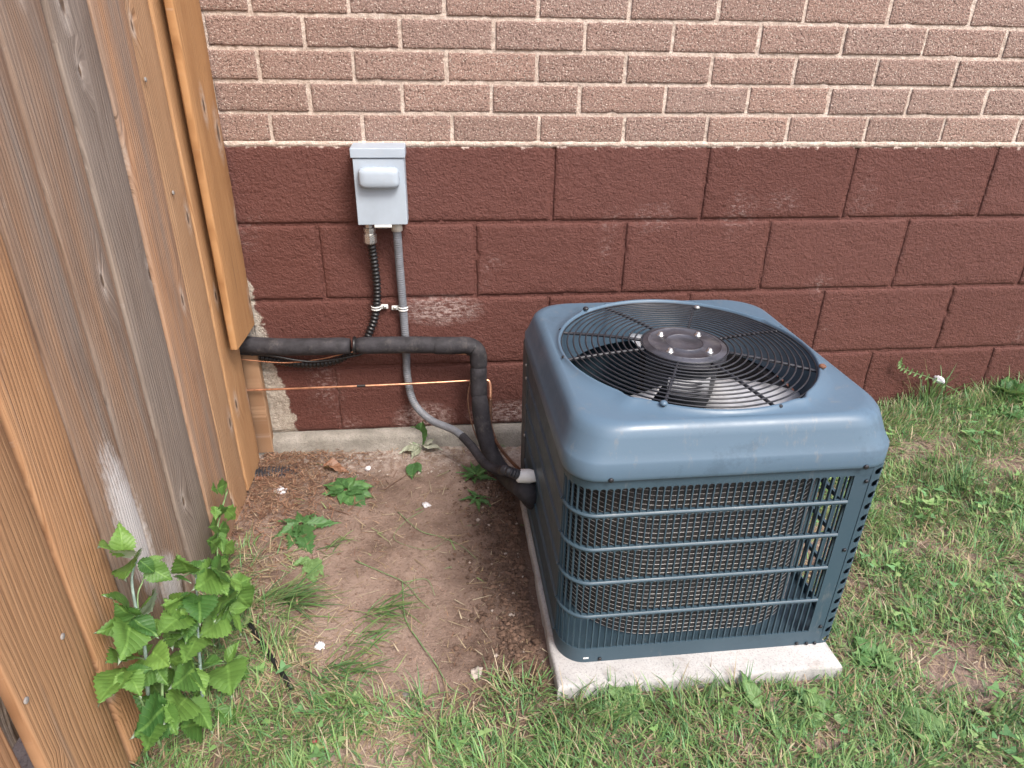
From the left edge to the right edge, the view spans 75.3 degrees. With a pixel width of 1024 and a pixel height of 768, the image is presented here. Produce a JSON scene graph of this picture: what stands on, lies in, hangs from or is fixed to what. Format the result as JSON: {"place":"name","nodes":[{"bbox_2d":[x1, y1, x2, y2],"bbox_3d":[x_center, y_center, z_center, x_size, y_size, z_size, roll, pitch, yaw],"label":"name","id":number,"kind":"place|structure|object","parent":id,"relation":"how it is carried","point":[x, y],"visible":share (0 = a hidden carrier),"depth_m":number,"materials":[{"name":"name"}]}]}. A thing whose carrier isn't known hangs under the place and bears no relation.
{"place":"outdoors","nodes":[
{"label":"outdoors","id":0,"kind":"place"},
{"bbox_2d":[12,389,1023,767],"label":"ground","id":1,"kind":"structure","parent":0,"point":[390,509],"depth_m":1.45,"materials":[{"name":"soil"}]},
{"bbox_2d":[0,0,273,767],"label":"wooden fence","id":2,"kind":"object","parent":1,"relation":"on","point":[133,406],"visible":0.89,"depth_m":1.06,"materials":[{"name":"brown wood"}]},
{"bbox_2d":[93,521,254,753],"bbox_3d":[-0.549,0.398,1.097,0.158,0.465,0.356,-2,27,-6],"label":"raspberry plant","id":3,"kind":"object","parent":1,"relation":"on","point":[131,630],"visible":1,"depth_m":1.07,"materials":[{"name":"green plant"}]},
{"bbox_2d":[206,478,235,571],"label":"upright weed","id":4,"kind":"object","parent":1,"relation":"on","point":[219,540],"visible":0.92,"depth_m":1.46,"materials":[{"name":"green plant"}]},
{"bbox_2d":[247,622,293,690],"bbox_3d":[-0.480,0.531,1.309,0.010,0.016,0.208,-21,34,-36],"label":"drip hose","id":5,"kind":"object","parent":1,"relation":"on","point":[250,625],"visible":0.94,"depth_m":1.29,"materials":[{"name":"black rubber"}]},
{"bbox_2d":[253,465,299,479],"bbox_3d":[-0.670,0.269,1.898,0.182,0.078,0.063,-5,27,-12],"label":"drain pipe","id":6,"kind":"object","parent":1,"relation":"on","point":[260,471],"visible":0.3,"depth_m":1.88,"materials":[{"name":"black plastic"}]},
{"bbox_2d":[273,486,286,493],"bbox_3d":[-0.631,0.290,1.809,0.045,0.019,0.028,12,29,22],"label":"paper scrap","id":7,"kind":"object","parent":1,"relation":"on","point":[281,492],"visible":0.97,"depth_m":1.80,"materials":[{"name":"white paper"}]},
{"bbox_2d":[252,557,349,631],"bbox_3d":[-0.438,0.448,1.429,0.183,0.070,0.182,22,33,35],"label":"grass tuft","id":8,"kind":"object","parent":1,"relation":"on","point":[291,594],"visible":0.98,"depth_m":1.44,"materials":[{"name":"green plant"}]},
{"bbox_2d":[272,511,340,554],"bbox_3d":[-0.528,0.366,1.651,0.158,0.036,0.150,8,27,15],"label":"dandelion","id":9,"kind":"object","parent":1,"relation":"on","point":[307,527],"visible":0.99,"depth_m":1.65,"materials":[{"name":"green plant"}]},
{"bbox_2d":[289,556,323,583],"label":"weed","id":10,"kind":"object","parent":1,"relation":"on","point":[311,564],"visible":0.91,"depth_m":1.53,"materials":[{"name":"green plant"}]},
{"bbox_2d":[314,641,324,649],"bbox_3d":[-0.387,0.528,1.337,0.022,0.017,0.024,1,26,1],"label":"paper scrap","id":11,"kind":"object","parent":1,"relation":"on","point":[321,644],"visible":1,"depth_m":1.33,"materials":[{"name":"white paper"}]},
{"bbox_2d":[323,458,349,472],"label":"dead leaf","id":12,"kind":"object","parent":1,"relation":"on","point":[333,463],"visible":1,"depth_m":1.89,"materials":[{"name":"brown plant"}]},
{"bbox_2d":[317,530,356,557],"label":"grass tuft","id":13,"kind":"object","parent":1,"relation":"on","point":[330,545],"visible":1,"depth_m":1.61,"materials":[{"name":"green plant"}]},
{"bbox_2d":[299,639,396,702],"bbox_3d":[-0.303,0.543,1.274,0.199,0.047,0.126,18,31,31],"label":"grass tuft","id":14,"kind":"object","parent":1,"relation":"on","point":[351,663],"visible":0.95,"depth_m":1.28,"materials":[{"name":"green plant"}]},
{"bbox_2d":[322,476,374,506],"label":"fallen weed","id":15,"kind":"object","parent":1,"relation":"on","point":[358,490],"visible":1,"depth_m":1.79,"materials":[{"name":"green plant"}]},
{"bbox_2d":[343,612,406,655],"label":"grass tuft","id":16,"kind":"object","parent":1,"relation":"on","point":[378,633],"visible":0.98,"depth_m":1.35,"materials":[{"name":"green plant"}]},
{"bbox_2d":[205,450,548,699],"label":"soil crumbs","id":17,"kind":"object","parent":1,"relation":"on","point":[522,601],"visible":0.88,"depth_m":1.50,"materials":[{"name":"brown soil"}]},
{"bbox_2d":[217,448,544,692],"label":"needle litter","id":18,"kind":"object","parent":1,"relation":"on","point":[296,456],"visible":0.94,"depth_m":1.78,"materials":[{"name":"brown plant"}]},
{"bbox_2d":[355,579,424,628],"bbox_3d":[-0.258,0.475,1.415,0.158,0.049,0.119,-2,27,-6],"label":"grass tuft","id":19,"kind":"object","parent":1,"relation":"on","point":[397,605],"visible":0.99,"depth_m":1.42,"materials":[{"name":"green plant"}]},
{"bbox_2d":[355,560,429,608],"bbox_3d":[-0.268,0.446,1.507,0.242,0.012,0.020,19,32,32],"label":"fallen stalk","id":20,"kind":"object","parent":1,"relation":"on","point":[391,576],"visible":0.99,"depth_m":1.51,"materials":[{"name":"plant"}]},
{"bbox_2d":[406,462,421,479],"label":"curled leaf weed","id":21,"kind":"object","parent":1,"relation":"on","point":[412,469],"visible":1,"depth_m":1.90,"materials":[{"name":"green plant"}]},
{"bbox_2d":[399,422,442,458],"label":"wall weed","id":22,"kind":"object","parent":1,"relation":"on","point":[414,448],"depth_m":1.97,"materials":[{"name":"green plant"}]},
{"bbox_2d":[394,510,447,549],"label":"fallen stalk","id":23,"kind":"object","parent":1,"relation":"on","point":[410,546],"visible":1,"depth_m":1.63,"materials":[{"name":"plant"}]},
{"bbox_2d":[422,502,430,507],"bbox_3d":[-0.229,0.322,1.769,0.020,0.012,0.033,-16,31,-30],"label":"paper scrap","id":24,"kind":"object","parent":1,"relation":"on","point":[425,504],"visible":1,"depth_m":1.76,"materials":[{"name":"white paper"}]},
{"bbox_2d":[402,581,462,693],"bbox_3d":[-0.184,0.517,1.366,0.035,0.008,0.333,-13,29,-25],"label":"fallen stalk","id":25,"kind":"object","parent":1,"relation":"on","point":[420,642],"visible":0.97,"depth_m":1.35,"materials":[{"name":"green plant"}]},
{"bbox_2d":[398,512,476,558],"bbox_3d":[-0.193,0.375,1.651,0.287,0.013,0.026,20,32,33],"label":"fallen stalk","id":26,"kind":"object","parent":1,"relation":"on","point":[434,535],"visible":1,"depth_m":1.65,"materials":[{"name":"green plant"}]},
{"bbox_2d":[459,489,490,511],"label":"soil weed","id":27,"kind":"object","parent":1,"relation":"on","point":[479,501],"visible":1,"depth_m":1.77,"materials":[{"name":"green plant"}]},
{"bbox_2d":[456,461,495,483],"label":"soil weed","id":28,"kind":"object","parent":1,"relation":"on","point":[478,470],"visible":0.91,"depth_m":1.88,"materials":[{"name":"green plant"}]},
{"bbox_2d":[470,666,482,678],"bbox_3d":[-0.070,0.558,1.284,0.025,0.007,0.033,14,29,25],"label":"plastic scrap","id":29,"kind":"object","parent":1,"relation":"on","point":[473,671],"visible":0.97,"depth_m":1.28,"materials":[{"name":"plastic"}]},
{"bbox_2d":[129,369,1023,767],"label":"lawn grass","id":30,"kind":"structure","parent":1,"relation":"on","point":[907,409],"depth_m":1.23,"materials":[{"name":"green plant"}]},
{"bbox_2d":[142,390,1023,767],"bbox_3d":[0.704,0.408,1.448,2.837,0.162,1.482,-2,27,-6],"label":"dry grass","id":31,"kind":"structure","parent":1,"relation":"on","point":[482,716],"depth_m":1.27,"materials":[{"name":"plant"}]},
{"bbox_2d":[199,0,1023,455],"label":"house wall","id":32,"kind":"structure","parent":1,"relation":"on","point":[839,184],"depth_m":1.73,"materials":[{"name":"brick"}]},
{"bbox_2d":[349,143,408,228],"bbox_3d":[-0.321,-0.483,1.626,0.128,0.194,0.098,-2,27,-6],"label":"disconnect box","id":33,"kind":"object","parent":32,"relation":"attached to","point":[379,173],"visible":1,"depth_m":1.60,"materials":[{"name":"grey metal"}]},
{"bbox_2d":[258,225,380,367],"bbox_3d":[-0.593,-0.218,1.744,0.496,0.405,0.058,-2,27,-6],"label":"black conduit","id":34,"kind":"object","parent":33,"relation":"hanging from","point":[370,237],"visible":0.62,"depth_m":1.78,"materials":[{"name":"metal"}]},
{"bbox_2d":[371,304,387,310],"bbox_3d":[-0.357,-0.207,1.798,0.046,0.012,0.018,-12,29,-24],"label":"conduit clamp","id":35,"kind":"object","parent":32,"relation":"attached to","point":[383,306],"visible":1,"depth_m":1.80,"materials":[{"name":"white plastic"}]},
{"bbox_2d":[392,305,407,311],"bbox_3d":[-0.306,-0.205,1.805,0.046,0.012,0.018,7,27,13],"label":"conduit clamp","id":36,"kind":"object","parent":32,"relation":"attached to","point":[395,307],"visible":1,"depth_m":1.80,"materials":[{"name":"white plastic"}]},
{"bbox_2d":[208,391,1023,767],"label":"lawn weeds","id":37,"kind":"object","parent":1,"relation":"on","point":[734,707],"visible":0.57,"depth_m":1.28,"materials":[{"name":"green plant"}]},
{"bbox_2d":[587,685,644,727],"bbox_3d":[0.193,0.575,1.227,0.107,0.030,0.106,4,27,7],"label":"plantain","id":38,"kind":"object","parent":1,"relation":"on","point":[638,717],"visible":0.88,"depth_m":1.21,"materials":[{"name":"green plant"}]},
{"bbox_2d":[520,501,841,700],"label":"concrete slab","id":39,"kind":"structure","parent":1,"relation":"on","point":[799,660],"depth_m":1.27,"materials":[{"name":"grey concrete"}]},
{"bbox_2d":[521,299,889,661],"bbox_3d":[0.339,0.154,1.438,0.575,0.541,0.615,-2,27,-6],"label":"air conditioner","id":40,"kind":"object","parent":39,"relation":"on","point":[683,459],"visible":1,"depth_m":1.22,"materials":[{"name":"blue paint"}]},
{"bbox_2d":[247,379,520,469],"bbox_3d":[-0.333,0.089,1.861,0.924,0.165,0.333,10,28,17],"label":"copper pipe","id":41,"kind":"object","parent":40,"relation":"attached to","point":[509,459],"visible":0.73,"depth_m":1.85,"materials":[{"name":"orange metal"}]},
{"bbox_2d":[239,336,535,509],"bbox_3d":[-0.346,0.067,1.819,1.032,0.390,0.401,12,28,21],"label":"insulated pipe","id":42,"kind":"object","parent":40,"relation":"attached to","point":[473,349],"visible":0.9,"depth_m":1.79,"materials":[{"name":"black plastic"}]},
{"bbox_2d":[240,353,362,362],"bbox_3d":[-0.604,-0.076,1.796,0.434,0.040,0.019,-2,27,-6],"label":"control wire","id":43,"kind":"object","parent":42,"relation":"attached to","point":[317,361],"visible":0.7,"depth_m":1.80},
{"bbox_2d":[241,351,466,362],"bbox_3d":[-0.469,-0.076,1.814,0.705,0.033,0.009,-2,27,-5],"label":"control wire","id":44,"kind":"object","parent":42,"relation":"attached to","point":[298,362],"visible":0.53,"depth_m":1.81,"materials":[{"name":"black metal"}]},
{"bbox_2d":[467,382,476,437],"bbox_3d":[-0.027,0.165,1.760,0.057,0.227,0.401,-11,29,-22],"label":"control wire","id":45,"kind":"object","parent":42,"relation":"attached to","point":[469,410],"visible":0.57,"depth_m":1.88,"materials":[{"name":"black metal"}]},
{"bbox_2d":[391,225,535,482],"bbox_3d":[-0.113,-0.048,1.634,0.112,0.601,0.599,-16,31,-30],"label":"grey conduit","id":46,"kind":"object","parent":40,"relation":"attached to","point":[518,475],"visible":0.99,"depth_m":1.78,"materials":[{"name":"plastic"}]},
{"bbox_2d":[740,670,786,749],"bbox_3d":[0.456,0.590,1.206,0.032,0.040,0.147,-11,29,-23],"label":"plantain","id":47,"kind":"object","parent":1,"relation":"on","point":[753,688],"visible":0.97,"depth_m":1.22,"materials":[{"name":"green plant"}]},
{"bbox_2d":[791,685,848,727],"bbox_3d":[0.556,0.590,1.218,0.095,0.018,0.090,-2,27,-6],"label":"plantain","id":48,"kind":"object","parent":1,"relation":"on","point":[822,703],"visible":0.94,"depth_m":1.21,"materials":[{"name":"green plant"}]},
{"bbox_2d":[851,635,903,674],"bbox_3d":[0.724,0.537,1.318,0.091,0.026,0.083,11,28,19],"label":"plantain","id":49,"kind":"object","parent":1,"relation":"on","point":[865,653],"visible":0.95,"depth_m":1.32,"materials":[{"name":"green plant"}]},
{"bbox_2d":[897,358,959,392],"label":"vetch sprig","id":50,"kind":"object","parent":1,"relation":"on","point":[900,363],"visible":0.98,"depth_m":2.06,"materials":[{"name":"green plant"}]},
{"bbox_2d":[893,705,967,741],"bbox_3d":[0.749,0.608,1.184,0.120,0.026,0.080,12,28,21],"label":"plantain","id":51,"kind":"object","parent":1,"relation":"on","point":[936,720],"visible":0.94,"depth_m":1.18,"materials":[{"name":"green plant"}]},
{"bbox_2d":[904,365,973,406],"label":"grass tuft","id":52,"kind":"object","parent":1,"relation":"on","point":[933,392],"visible":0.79,"depth_m":2.09,"materials":[{"name":"green plant"}]},
{"bbox_2d":[932,375,944,383],"bbox_3d":[1.343,-0.014,2.089,0.036,0.027,0.014,23,34,38],"label":"white flake","id":53,"kind":"object","parent":52,"relation":"on","point":[940,379],"visible":0.95,"depth_m":2.08,"materials":[{"name":"white paper"}]},
{"bbox_2d":[941,448,998,496],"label":"grass tuft","id":54,"kind":"object","parent":1,"relation":"on","point":[963,478],"visible":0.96,"depth_m":1.75,"materials":[{"name":"green plant"}]},
{"bbox_2d":[990,376,1023,400],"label":"wall foot weed","id":55,"kind":"object","parent":1,"relation":"on","point":[1019,391],"depth_m":2.08,"materials":[{"name":"green plant"}]},
{"bbox_2d":[991,404,1023,418],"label":"wall foot weed","id":56,"kind":"object","parent":1,"relation":"on","point":[1013,408],"depth_m":2.00,"materials":[{"name":"green plant"}]}
]}

